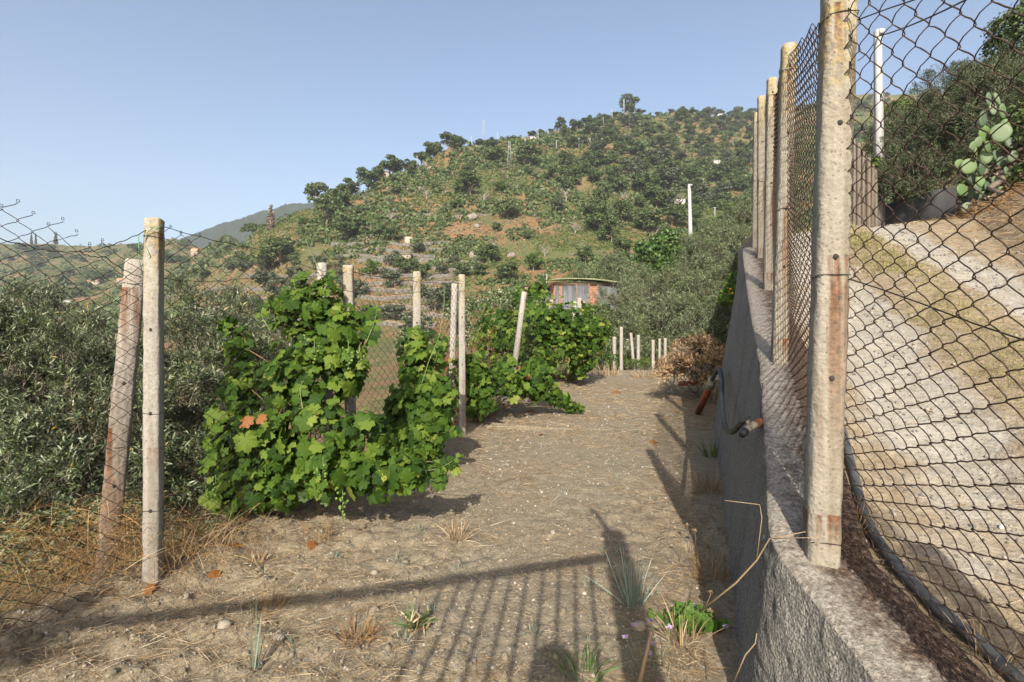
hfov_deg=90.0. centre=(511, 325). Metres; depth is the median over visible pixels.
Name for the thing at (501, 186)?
leafy tree
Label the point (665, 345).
post
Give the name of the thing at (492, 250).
oak tree
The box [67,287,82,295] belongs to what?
oak tree
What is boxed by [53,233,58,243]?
cypress tree
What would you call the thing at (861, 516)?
dry grass tuft
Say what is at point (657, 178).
oak tree
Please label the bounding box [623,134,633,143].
olive tree
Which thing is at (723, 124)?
olive tree
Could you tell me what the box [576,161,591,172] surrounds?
oak tree
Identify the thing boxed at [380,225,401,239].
oak tree
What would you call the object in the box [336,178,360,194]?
oak tree
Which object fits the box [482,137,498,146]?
oak tree
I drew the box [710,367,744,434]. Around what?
hose
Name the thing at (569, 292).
tool shed
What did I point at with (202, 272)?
oak tree
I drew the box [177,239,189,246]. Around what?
oak tree
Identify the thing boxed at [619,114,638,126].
olive tree
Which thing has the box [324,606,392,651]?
dry grass tuft
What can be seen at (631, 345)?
post
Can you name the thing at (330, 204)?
oak tree
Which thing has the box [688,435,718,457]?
green weed
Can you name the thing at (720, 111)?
oak tree
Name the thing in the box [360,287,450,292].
terrace wall
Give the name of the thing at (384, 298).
terrace wall
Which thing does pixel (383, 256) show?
terrace wall
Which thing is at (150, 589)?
fallen leaf
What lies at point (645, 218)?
oak tree
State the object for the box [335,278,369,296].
olive tree
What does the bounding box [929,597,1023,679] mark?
dry grass tuft
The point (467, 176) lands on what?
oak tree
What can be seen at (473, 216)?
boulder
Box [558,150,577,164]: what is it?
oak tree
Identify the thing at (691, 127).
oak tree
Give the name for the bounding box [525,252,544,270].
leafy tree
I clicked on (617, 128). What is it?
oak tree
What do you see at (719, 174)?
oak tree
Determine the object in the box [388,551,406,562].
weed
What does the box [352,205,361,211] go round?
oak tree
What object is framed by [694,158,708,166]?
oak tree
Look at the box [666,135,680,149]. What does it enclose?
oak tree
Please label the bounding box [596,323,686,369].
undergrowth
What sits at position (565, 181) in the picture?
oak tree
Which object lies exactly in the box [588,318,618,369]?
sapling
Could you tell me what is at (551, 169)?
oak tree
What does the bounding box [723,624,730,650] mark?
scabious
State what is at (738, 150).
oak tree
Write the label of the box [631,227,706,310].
leafy tree
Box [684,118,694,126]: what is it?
oak tree
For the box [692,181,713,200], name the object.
olive tree
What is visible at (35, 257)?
oak tree
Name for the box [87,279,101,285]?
farm house
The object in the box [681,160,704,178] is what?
oak tree
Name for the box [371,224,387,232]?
oak tree
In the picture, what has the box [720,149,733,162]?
olive tree
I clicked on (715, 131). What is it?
oak tree
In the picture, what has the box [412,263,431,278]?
oak tree
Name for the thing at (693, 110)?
oak tree
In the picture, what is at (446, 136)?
oak tree
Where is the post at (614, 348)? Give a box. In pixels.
[612,337,615,369]
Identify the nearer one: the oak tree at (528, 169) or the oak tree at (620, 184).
the oak tree at (620, 184)
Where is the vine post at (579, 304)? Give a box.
[575,298,581,377]
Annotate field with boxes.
[0,370,768,681]
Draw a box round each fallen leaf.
[143,583,155,595]
[207,570,220,577]
[306,540,316,549]
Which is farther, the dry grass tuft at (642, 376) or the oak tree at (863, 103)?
the oak tree at (863, 103)
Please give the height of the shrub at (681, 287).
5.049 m
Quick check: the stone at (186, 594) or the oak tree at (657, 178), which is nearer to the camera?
the stone at (186, 594)
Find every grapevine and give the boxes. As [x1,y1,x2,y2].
[195,269,463,522]
[366,325,462,467]
[429,323,508,424]
[446,350,584,423]
[467,278,612,381]
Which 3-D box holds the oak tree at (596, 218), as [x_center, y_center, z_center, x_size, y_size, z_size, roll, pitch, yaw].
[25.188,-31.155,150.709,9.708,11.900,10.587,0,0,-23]
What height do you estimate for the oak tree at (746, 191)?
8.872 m
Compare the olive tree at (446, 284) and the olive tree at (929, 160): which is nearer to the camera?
the olive tree at (929, 160)
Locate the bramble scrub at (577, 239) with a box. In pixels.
[0,98,923,347]
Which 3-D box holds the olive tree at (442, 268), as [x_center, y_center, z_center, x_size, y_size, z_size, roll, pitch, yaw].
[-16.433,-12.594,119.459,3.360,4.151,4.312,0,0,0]
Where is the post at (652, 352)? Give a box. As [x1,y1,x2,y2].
[651,340,654,369]
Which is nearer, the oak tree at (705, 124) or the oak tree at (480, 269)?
the oak tree at (480, 269)
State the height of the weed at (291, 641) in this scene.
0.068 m
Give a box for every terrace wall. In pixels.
[211,285,290,290]
[244,273,341,278]
[331,241,452,246]
[336,253,435,258]
[348,213,490,216]
[348,246,442,252]
[357,258,491,262]
[357,294,457,300]
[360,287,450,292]
[361,273,458,278]
[361,303,450,309]
[362,279,457,285]
[366,266,479,270]
[376,319,437,327]
[381,311,448,318]
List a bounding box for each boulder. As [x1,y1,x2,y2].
[467,213,479,219]
[469,251,477,257]
[507,252,515,257]
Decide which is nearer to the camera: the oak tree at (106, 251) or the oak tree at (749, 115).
the oak tree at (749, 115)
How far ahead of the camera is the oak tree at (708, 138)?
311.55 m
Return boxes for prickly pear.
[954,92,1017,212]
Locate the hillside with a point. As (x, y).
(386, 341)
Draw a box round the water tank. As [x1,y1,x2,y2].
[404,237,412,242]
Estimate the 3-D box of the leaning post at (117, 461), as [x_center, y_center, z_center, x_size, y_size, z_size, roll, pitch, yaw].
[-2.345,0.709,3.050,0.342,2.211,0.141,0,0,0]
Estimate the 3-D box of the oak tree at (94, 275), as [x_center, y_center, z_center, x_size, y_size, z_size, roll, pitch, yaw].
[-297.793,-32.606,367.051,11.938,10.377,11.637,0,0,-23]
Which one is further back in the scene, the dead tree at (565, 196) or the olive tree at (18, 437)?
the dead tree at (565, 196)
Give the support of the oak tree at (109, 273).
on the hillside
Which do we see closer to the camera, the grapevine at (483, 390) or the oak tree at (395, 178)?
the grapevine at (483, 390)
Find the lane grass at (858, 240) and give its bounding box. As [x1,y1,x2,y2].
[796,222,1023,438]
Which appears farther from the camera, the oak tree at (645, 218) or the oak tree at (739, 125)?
the oak tree at (739, 125)
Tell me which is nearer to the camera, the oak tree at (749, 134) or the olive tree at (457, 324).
the olive tree at (457, 324)
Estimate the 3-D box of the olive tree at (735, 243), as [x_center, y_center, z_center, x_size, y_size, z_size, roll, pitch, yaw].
[11.518,-3.046,27.618,6.404,10.418,14.273,0,0,31]
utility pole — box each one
[688,184,692,291]
[873,28,885,225]
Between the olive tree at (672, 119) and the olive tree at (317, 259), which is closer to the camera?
the olive tree at (317, 259)
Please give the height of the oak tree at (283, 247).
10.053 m
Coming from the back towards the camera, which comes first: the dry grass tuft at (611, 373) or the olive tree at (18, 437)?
the dry grass tuft at (611, 373)
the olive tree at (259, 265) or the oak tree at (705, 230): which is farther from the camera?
the olive tree at (259, 265)
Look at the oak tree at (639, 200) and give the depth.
180.63 m
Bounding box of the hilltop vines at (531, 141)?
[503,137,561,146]
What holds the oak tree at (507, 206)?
on the hillside
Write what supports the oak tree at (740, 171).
on the hillside
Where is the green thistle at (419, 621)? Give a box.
[389,600,440,635]
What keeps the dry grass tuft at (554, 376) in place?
on the field
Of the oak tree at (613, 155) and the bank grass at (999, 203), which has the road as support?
the bank grass at (999, 203)
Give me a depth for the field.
2.97 m
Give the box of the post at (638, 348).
[636,335,639,369]
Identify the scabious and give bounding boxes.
[622,634,635,681]
[631,622,640,667]
[648,619,654,668]
[648,650,655,681]
[651,641,657,681]
[662,624,671,664]
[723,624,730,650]
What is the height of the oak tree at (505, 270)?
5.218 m
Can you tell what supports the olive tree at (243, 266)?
on the hillside
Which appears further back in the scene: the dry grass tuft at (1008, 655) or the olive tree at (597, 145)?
the olive tree at (597, 145)
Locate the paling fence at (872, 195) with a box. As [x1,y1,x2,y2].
[852,139,878,227]
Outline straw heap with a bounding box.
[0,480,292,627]
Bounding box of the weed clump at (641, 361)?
[617,351,656,369]
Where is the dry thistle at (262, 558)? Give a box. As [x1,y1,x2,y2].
[242,547,278,567]
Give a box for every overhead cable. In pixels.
[690,140,752,186]
[877,0,964,36]
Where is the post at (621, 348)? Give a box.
[619,327,622,369]
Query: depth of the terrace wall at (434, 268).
127.23 m
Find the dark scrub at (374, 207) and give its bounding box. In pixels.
[0,96,921,348]
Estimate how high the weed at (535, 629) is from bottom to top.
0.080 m
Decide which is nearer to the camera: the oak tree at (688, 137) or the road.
the road
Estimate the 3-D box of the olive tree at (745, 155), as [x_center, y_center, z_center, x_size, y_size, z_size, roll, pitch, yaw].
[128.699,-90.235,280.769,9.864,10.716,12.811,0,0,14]
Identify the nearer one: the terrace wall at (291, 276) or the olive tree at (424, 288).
the olive tree at (424, 288)
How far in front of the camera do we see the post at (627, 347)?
20.43 m
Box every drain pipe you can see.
[678,381,700,385]
[695,375,718,414]
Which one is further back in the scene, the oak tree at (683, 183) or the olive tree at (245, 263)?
the oak tree at (683, 183)
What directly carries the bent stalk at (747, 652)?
on the field
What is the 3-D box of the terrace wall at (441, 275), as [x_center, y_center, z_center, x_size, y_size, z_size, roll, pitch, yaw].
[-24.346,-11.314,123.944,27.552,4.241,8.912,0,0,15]
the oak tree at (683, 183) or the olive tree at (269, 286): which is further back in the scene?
the oak tree at (683, 183)
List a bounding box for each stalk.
[418,307,443,393]
[701,500,818,610]
[733,633,756,681]
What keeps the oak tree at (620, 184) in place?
on the hillside
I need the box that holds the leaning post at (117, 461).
[94,258,143,577]
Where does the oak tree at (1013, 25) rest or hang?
on the hillside
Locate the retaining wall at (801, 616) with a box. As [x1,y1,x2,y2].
[714,247,991,681]
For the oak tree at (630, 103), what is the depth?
355.48 m
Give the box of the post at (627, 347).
[626,339,629,369]
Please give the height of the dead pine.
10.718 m
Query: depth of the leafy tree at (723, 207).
173.58 m
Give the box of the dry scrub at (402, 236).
[0,97,911,346]
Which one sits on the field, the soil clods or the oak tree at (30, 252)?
the soil clods
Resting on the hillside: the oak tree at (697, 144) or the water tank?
the oak tree at (697, 144)
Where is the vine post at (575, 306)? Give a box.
[570,301,576,380]
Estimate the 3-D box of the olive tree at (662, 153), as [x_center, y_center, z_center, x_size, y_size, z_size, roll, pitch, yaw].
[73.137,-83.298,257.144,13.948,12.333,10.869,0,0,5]
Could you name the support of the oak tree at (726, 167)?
on the hillside
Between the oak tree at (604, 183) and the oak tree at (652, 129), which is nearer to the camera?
the oak tree at (604, 183)
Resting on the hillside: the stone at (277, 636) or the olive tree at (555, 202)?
the olive tree at (555, 202)
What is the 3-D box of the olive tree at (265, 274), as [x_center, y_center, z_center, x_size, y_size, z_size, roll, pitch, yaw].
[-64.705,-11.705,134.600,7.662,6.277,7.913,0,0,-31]
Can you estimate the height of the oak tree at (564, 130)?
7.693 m
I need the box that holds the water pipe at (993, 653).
[844,424,1023,681]
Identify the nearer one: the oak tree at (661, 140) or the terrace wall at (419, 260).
the terrace wall at (419, 260)
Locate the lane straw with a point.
(997, 262)
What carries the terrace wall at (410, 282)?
on the hillside
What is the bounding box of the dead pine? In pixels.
[265,204,275,229]
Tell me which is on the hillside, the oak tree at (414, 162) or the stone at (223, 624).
the oak tree at (414, 162)
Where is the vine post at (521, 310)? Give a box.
[507,291,526,399]
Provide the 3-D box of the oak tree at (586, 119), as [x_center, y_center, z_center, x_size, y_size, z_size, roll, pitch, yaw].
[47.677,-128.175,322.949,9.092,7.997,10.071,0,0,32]
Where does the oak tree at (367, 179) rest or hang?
on the hillside
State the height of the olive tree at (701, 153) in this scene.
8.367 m
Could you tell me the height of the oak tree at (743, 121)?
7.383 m
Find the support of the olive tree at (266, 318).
on the hillside
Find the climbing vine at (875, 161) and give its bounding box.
[871,156,882,203]
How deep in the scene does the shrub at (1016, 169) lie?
9.27 m
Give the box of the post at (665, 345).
[663,338,666,362]
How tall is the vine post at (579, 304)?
2.211 m
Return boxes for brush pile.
[650,330,724,400]
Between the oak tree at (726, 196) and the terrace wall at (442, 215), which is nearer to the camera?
the terrace wall at (442, 215)
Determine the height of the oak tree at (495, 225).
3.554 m
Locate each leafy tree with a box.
[297,216,308,223]
[358,259,381,274]
[443,214,452,220]
[449,199,463,209]
[492,181,506,192]
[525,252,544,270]
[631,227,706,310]
[713,215,731,225]
[720,202,739,214]
[871,95,924,157]
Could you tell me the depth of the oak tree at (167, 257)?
360.99 m
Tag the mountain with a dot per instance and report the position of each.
(231, 228)
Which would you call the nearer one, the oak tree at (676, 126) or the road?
the road
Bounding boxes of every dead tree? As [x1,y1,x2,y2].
[559,186,570,201]
[570,221,581,233]
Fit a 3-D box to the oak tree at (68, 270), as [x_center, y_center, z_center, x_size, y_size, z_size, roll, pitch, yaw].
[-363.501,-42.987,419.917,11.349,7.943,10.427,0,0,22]
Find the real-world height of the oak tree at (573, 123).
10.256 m
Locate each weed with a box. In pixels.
[284,629,298,644]
[286,643,305,663]
[326,549,340,557]
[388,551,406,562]
[391,624,414,643]
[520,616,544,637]
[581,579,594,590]
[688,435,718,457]
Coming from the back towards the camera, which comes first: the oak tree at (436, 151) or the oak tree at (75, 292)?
the oak tree at (75, 292)
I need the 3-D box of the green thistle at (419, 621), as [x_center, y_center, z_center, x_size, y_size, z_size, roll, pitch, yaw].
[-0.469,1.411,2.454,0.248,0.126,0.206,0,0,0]
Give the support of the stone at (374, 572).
on the field
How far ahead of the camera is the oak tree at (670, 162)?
231.74 m
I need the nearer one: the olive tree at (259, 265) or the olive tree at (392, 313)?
the olive tree at (392, 313)
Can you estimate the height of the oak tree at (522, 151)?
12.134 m
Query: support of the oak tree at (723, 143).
on the hillside
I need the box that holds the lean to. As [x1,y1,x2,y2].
[523,274,552,303]
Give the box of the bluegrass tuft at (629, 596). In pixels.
[583,540,668,610]
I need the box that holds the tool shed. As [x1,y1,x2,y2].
[545,278,620,309]
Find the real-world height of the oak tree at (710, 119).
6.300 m
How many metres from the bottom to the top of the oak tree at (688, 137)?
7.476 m
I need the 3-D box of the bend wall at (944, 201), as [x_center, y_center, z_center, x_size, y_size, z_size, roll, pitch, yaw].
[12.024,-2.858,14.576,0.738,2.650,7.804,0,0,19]
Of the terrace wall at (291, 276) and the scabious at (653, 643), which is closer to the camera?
the scabious at (653, 643)
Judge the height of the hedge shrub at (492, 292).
5.131 m
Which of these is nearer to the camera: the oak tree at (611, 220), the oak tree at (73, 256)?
the oak tree at (611, 220)
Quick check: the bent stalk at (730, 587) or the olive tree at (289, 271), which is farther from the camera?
the olive tree at (289, 271)
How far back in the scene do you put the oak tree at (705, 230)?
132.87 m
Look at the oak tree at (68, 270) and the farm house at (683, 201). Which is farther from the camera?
the oak tree at (68, 270)
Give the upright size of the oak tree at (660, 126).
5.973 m
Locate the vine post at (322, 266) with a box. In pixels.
[316,262,332,443]
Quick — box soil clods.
[0,435,706,681]
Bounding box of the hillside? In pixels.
[0,93,1018,610]
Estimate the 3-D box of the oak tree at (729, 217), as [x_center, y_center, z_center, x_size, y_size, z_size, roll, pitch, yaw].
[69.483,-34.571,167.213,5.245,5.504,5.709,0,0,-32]
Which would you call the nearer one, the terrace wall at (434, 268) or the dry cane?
the dry cane
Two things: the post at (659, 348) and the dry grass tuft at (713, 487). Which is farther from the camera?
the post at (659, 348)
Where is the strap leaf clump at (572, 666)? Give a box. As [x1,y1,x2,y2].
[540,638,628,681]
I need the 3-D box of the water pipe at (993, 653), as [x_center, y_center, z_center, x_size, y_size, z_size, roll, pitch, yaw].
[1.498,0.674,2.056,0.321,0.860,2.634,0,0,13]
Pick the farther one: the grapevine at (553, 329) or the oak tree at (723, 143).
the oak tree at (723, 143)
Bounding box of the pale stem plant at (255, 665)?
[249,607,264,670]
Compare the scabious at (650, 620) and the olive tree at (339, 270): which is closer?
the scabious at (650, 620)
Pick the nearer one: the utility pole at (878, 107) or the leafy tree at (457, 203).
the utility pole at (878, 107)
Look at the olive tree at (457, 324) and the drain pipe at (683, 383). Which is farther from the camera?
the olive tree at (457, 324)
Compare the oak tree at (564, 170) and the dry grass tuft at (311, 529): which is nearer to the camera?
the dry grass tuft at (311, 529)
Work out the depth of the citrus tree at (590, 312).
23.78 m
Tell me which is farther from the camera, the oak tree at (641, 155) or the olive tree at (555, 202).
the oak tree at (641, 155)
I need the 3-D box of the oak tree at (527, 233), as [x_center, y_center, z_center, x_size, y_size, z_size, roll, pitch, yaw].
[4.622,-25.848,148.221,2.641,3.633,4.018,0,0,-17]
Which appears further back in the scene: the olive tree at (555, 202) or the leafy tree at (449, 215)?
the olive tree at (555, 202)
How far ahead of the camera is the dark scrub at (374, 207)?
189.08 m
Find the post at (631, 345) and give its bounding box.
[629,333,635,369]
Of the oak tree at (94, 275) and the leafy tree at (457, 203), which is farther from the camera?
the oak tree at (94, 275)
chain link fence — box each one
[0,199,537,635]
[751,0,1023,681]
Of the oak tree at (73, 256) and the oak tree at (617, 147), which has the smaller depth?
the oak tree at (617, 147)
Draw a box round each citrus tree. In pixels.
[582,302,621,366]
[715,270,737,330]
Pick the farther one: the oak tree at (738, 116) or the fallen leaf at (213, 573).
the oak tree at (738, 116)
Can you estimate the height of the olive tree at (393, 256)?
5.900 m
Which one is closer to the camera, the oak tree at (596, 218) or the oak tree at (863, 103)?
the oak tree at (596, 218)
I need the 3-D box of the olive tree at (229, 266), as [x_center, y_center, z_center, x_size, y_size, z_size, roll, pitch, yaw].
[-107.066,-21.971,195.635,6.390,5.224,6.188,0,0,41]
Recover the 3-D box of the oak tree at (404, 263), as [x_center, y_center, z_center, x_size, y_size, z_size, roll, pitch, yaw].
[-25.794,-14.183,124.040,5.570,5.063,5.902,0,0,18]
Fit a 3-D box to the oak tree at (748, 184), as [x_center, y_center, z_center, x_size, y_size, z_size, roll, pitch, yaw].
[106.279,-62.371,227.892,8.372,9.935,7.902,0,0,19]
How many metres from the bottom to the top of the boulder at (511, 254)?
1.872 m
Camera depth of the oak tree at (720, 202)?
186.12 m
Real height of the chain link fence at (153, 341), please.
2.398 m
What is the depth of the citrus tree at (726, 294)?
16.64 m
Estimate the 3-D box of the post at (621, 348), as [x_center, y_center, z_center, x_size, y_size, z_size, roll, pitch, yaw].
[3.714,0.970,17.400,0.115,1.845,0.115,0,0,-8]
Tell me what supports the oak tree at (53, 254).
on the hillside
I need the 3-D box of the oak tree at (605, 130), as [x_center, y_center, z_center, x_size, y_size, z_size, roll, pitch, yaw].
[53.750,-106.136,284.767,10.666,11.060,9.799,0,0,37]
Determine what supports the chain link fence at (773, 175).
on the retaining wall at (801, 616)
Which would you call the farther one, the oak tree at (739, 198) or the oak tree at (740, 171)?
the oak tree at (740, 171)
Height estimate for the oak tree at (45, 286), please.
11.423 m
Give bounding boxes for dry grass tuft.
[238,583,296,620]
[291,515,350,544]
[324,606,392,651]
[432,512,482,545]
[546,364,588,382]
[590,363,625,375]
[628,369,659,378]
[636,590,728,662]
[674,539,731,595]
[678,456,723,496]
[841,493,884,534]
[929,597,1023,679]
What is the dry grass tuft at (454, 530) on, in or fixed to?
on the field
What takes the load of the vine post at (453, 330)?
on the field
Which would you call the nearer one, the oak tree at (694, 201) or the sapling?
the sapling
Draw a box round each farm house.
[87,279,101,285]
[116,278,122,283]
[190,248,198,257]
[379,171,390,179]
[670,198,685,203]
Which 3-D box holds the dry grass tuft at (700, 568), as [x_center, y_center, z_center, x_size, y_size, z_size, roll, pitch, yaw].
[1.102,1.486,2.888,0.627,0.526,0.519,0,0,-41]
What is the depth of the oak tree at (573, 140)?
263.77 m
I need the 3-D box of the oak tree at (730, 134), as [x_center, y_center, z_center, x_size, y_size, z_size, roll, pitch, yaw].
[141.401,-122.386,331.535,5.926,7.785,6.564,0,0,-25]
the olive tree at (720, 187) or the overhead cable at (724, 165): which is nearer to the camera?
the overhead cable at (724, 165)
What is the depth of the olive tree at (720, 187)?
200.87 m
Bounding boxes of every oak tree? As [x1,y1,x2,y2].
[1,254,15,260]
[14,242,28,250]
[22,248,34,254]
[24,269,35,273]
[27,255,44,260]
[28,260,43,266]
[30,243,40,250]
[30,281,65,293]
[39,244,57,250]
[43,251,63,257]
[54,274,69,281]
[62,268,75,275]
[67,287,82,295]
[68,254,77,258]
[80,281,92,289]
[85,269,98,276]
[86,272,107,281]
[99,268,114,277]
[100,249,111,254]
[126,243,142,252]
[164,253,176,262]
[173,255,188,262]
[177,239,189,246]
[189,268,210,280]
[239,223,257,234]
[251,236,295,266]
[281,236,295,244]
[286,254,299,264]
[303,182,328,207]
[313,194,347,224]
[325,188,350,204]
[330,212,368,237]
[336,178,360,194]
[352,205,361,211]
[355,167,379,187]
[368,165,384,181]
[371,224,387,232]
[379,154,404,174]
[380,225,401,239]
[390,185,401,194]
[391,176,399,181]
[392,256,418,272]
[402,158,418,168]
[406,165,417,173]
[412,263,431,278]
[413,151,432,164]
[423,141,443,156]
[432,148,441,154]
[439,131,461,148]
[449,134,463,147]
[452,262,470,274]
[453,168,481,195]
[461,158,476,169]
[472,243,501,260]
[472,263,489,273]
[474,138,482,145]
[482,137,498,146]
[482,146,506,159]
[492,222,500,229]
[493,261,518,277]
[495,193,522,218]
[514,142,542,165]
[522,229,531,237]
[524,167,534,172]
[527,130,536,135]
[542,165,558,178]
[553,117,565,129]
[555,175,574,188]
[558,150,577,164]
[558,165,581,185]
[560,127,571,137]
[564,136,580,146]
[569,119,583,131]
[576,135,589,144]
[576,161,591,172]
[576,245,595,261]
[579,197,604,213]
[580,115,592,124]
[581,121,600,136]
[581,150,592,159]
[583,201,613,227]
[586,167,603,182]
[588,149,610,166]
[590,187,608,199]
[591,113,603,127]
[594,179,610,191]
[595,212,620,241]
[598,114,610,118]
[600,126,616,138]
[601,136,612,149]
[602,175,619,183]
[604,118,614,126]
[604,165,623,177]
[607,150,618,162]
[608,126,620,134]
[610,177,627,191]
[611,141,628,154]
[611,237,632,259]
[612,199,637,221]
[613,134,624,143]
[618,93,639,113]
[626,138,634,145]
[626,140,646,154]
[630,172,654,190]
[631,128,639,136]
[632,208,663,231]
[633,195,645,206]
[635,108,645,113]
[635,151,645,158]
[637,159,650,172]
[639,185,674,208]
[640,120,650,126]
[642,125,657,136]
[644,175,660,186]
[646,134,667,147]
[648,154,660,165]
[654,158,680,172]
[655,124,665,130]
[661,203,693,225]
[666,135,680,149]
[670,121,681,131]
[673,108,691,121]
[677,178,696,188]
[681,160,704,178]
[682,124,695,135]
[683,133,694,143]
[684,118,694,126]
[684,196,705,207]
[688,107,697,112]
[692,111,704,120]
[692,138,705,147]
[692,201,706,217]
[692,218,708,229]
[692,220,714,234]
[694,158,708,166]
[697,132,706,138]
[699,121,709,129]
[699,142,712,155]
[700,225,733,242]
[701,135,714,143]
[703,117,712,122]
[707,169,727,180]
[708,143,717,152]
[708,192,731,206]
[710,161,732,171]
[711,128,721,136]
[713,109,724,116]
[715,198,726,208]
[716,113,732,121]
[716,176,732,189]
[717,212,733,220]
[718,134,729,141]
[719,141,730,148]
[725,167,745,174]
[726,131,733,139]
[727,125,737,133]
[727,173,747,190]
[728,158,747,171]
[729,109,739,115]
[732,194,751,205]
[733,106,742,111]
[733,111,743,121]
[733,148,742,155]
[734,139,744,146]
[735,122,743,130]
[739,119,748,125]
[741,175,752,189]
[742,184,751,194]
[743,110,754,120]
[743,131,752,138]
[745,108,756,112]
[745,125,752,131]
[746,141,752,149]
[853,131,859,137]
[854,123,868,133]
[856,101,869,108]
[944,0,1023,100]
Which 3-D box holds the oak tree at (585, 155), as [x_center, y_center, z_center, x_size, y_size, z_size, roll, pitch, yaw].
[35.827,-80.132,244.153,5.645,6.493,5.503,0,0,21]
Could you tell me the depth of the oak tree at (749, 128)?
367.00 m
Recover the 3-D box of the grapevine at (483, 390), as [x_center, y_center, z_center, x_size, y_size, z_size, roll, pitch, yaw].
[0.048,0.970,7.678,2.542,1.268,0.908,0,0,-45]
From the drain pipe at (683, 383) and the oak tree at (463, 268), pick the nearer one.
the drain pipe at (683, 383)
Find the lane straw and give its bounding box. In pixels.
[792,191,1023,670]
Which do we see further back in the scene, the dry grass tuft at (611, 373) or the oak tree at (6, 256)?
the oak tree at (6, 256)
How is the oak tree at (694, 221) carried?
on the hillside
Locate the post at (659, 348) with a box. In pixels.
[658,338,660,368]
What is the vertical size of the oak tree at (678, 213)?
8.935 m
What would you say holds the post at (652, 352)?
on the field
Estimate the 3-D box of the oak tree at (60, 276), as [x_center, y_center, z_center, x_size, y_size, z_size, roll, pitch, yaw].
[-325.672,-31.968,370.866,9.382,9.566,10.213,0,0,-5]
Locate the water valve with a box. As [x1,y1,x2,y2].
[739,383,763,437]
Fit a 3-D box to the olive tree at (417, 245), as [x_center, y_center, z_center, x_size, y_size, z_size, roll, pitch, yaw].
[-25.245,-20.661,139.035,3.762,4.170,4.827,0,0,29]
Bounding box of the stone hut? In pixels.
[402,254,412,257]
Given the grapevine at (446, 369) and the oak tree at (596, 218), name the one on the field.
the grapevine at (446, 369)
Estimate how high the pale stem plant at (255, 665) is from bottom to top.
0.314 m
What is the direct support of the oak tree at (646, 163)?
on the hillside
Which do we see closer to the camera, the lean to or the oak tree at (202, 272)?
the lean to
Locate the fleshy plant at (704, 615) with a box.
[648,600,731,636]
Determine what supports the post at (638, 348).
on the field
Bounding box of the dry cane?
[637,630,652,681]
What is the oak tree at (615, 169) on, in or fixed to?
on the hillside
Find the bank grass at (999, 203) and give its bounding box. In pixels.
[894,176,1023,275]
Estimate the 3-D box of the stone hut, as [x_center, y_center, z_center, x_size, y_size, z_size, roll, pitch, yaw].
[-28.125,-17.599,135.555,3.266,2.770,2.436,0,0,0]
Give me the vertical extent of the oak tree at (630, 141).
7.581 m
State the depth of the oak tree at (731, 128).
341.64 m
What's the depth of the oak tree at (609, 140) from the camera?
259.45 m
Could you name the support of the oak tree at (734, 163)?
on the hillside
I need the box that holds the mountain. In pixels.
[185,191,360,247]
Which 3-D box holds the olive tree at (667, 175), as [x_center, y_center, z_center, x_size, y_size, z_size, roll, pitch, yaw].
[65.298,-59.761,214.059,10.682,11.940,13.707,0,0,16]
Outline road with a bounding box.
[735,192,1023,681]
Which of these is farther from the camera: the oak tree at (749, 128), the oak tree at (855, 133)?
the oak tree at (749, 128)
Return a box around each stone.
[182,592,189,598]
[217,619,232,629]
[273,633,285,640]
[370,570,378,574]
[633,620,647,631]
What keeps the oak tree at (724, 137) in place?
on the hillside
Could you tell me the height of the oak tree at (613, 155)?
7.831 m
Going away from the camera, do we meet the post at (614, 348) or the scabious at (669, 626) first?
the scabious at (669, 626)
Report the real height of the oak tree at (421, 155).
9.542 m
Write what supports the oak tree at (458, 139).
on the hillside
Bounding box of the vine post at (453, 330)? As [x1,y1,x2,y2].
[449,283,457,425]
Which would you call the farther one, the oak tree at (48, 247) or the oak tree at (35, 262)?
the oak tree at (48, 247)
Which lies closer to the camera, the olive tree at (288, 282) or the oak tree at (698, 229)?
the olive tree at (288, 282)
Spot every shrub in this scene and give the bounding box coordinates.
[392,288,555,358]
[660,272,703,329]
[952,134,1023,215]
[954,96,1023,201]
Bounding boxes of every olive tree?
[0,272,207,612]
[66,265,341,559]
[185,319,204,336]
[224,260,234,270]
[232,258,246,272]
[241,256,252,268]
[243,294,260,304]
[247,301,262,313]
[250,268,280,284]
[251,256,271,268]
[255,313,278,331]
[264,276,287,293]
[281,279,310,291]
[284,266,304,275]
[307,255,328,270]
[330,254,346,266]
[334,268,342,276]
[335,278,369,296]
[360,304,383,312]
[378,304,406,320]
[379,267,389,279]
[382,270,402,287]
[383,250,401,263]
[397,311,435,336]
[410,241,425,253]
[411,282,430,293]
[421,285,450,309]
[435,263,448,273]
[441,281,457,295]
[447,317,469,332]
[449,254,459,262]
[550,197,564,211]
[565,251,676,303]
[585,259,732,369]
[589,139,607,151]
[591,132,604,140]
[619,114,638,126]
[619,156,645,174]
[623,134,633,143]
[645,147,672,160]
[655,165,681,188]
[665,190,795,335]
[666,187,682,204]
[668,116,676,126]
[673,150,686,161]
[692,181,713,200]
[697,148,708,157]
[702,106,715,115]
[710,181,732,199]
[712,119,730,130]
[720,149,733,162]
[737,150,752,163]
[856,76,996,208]
[895,33,1023,158]
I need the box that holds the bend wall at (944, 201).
[885,187,970,224]
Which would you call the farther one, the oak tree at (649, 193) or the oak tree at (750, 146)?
the oak tree at (750, 146)

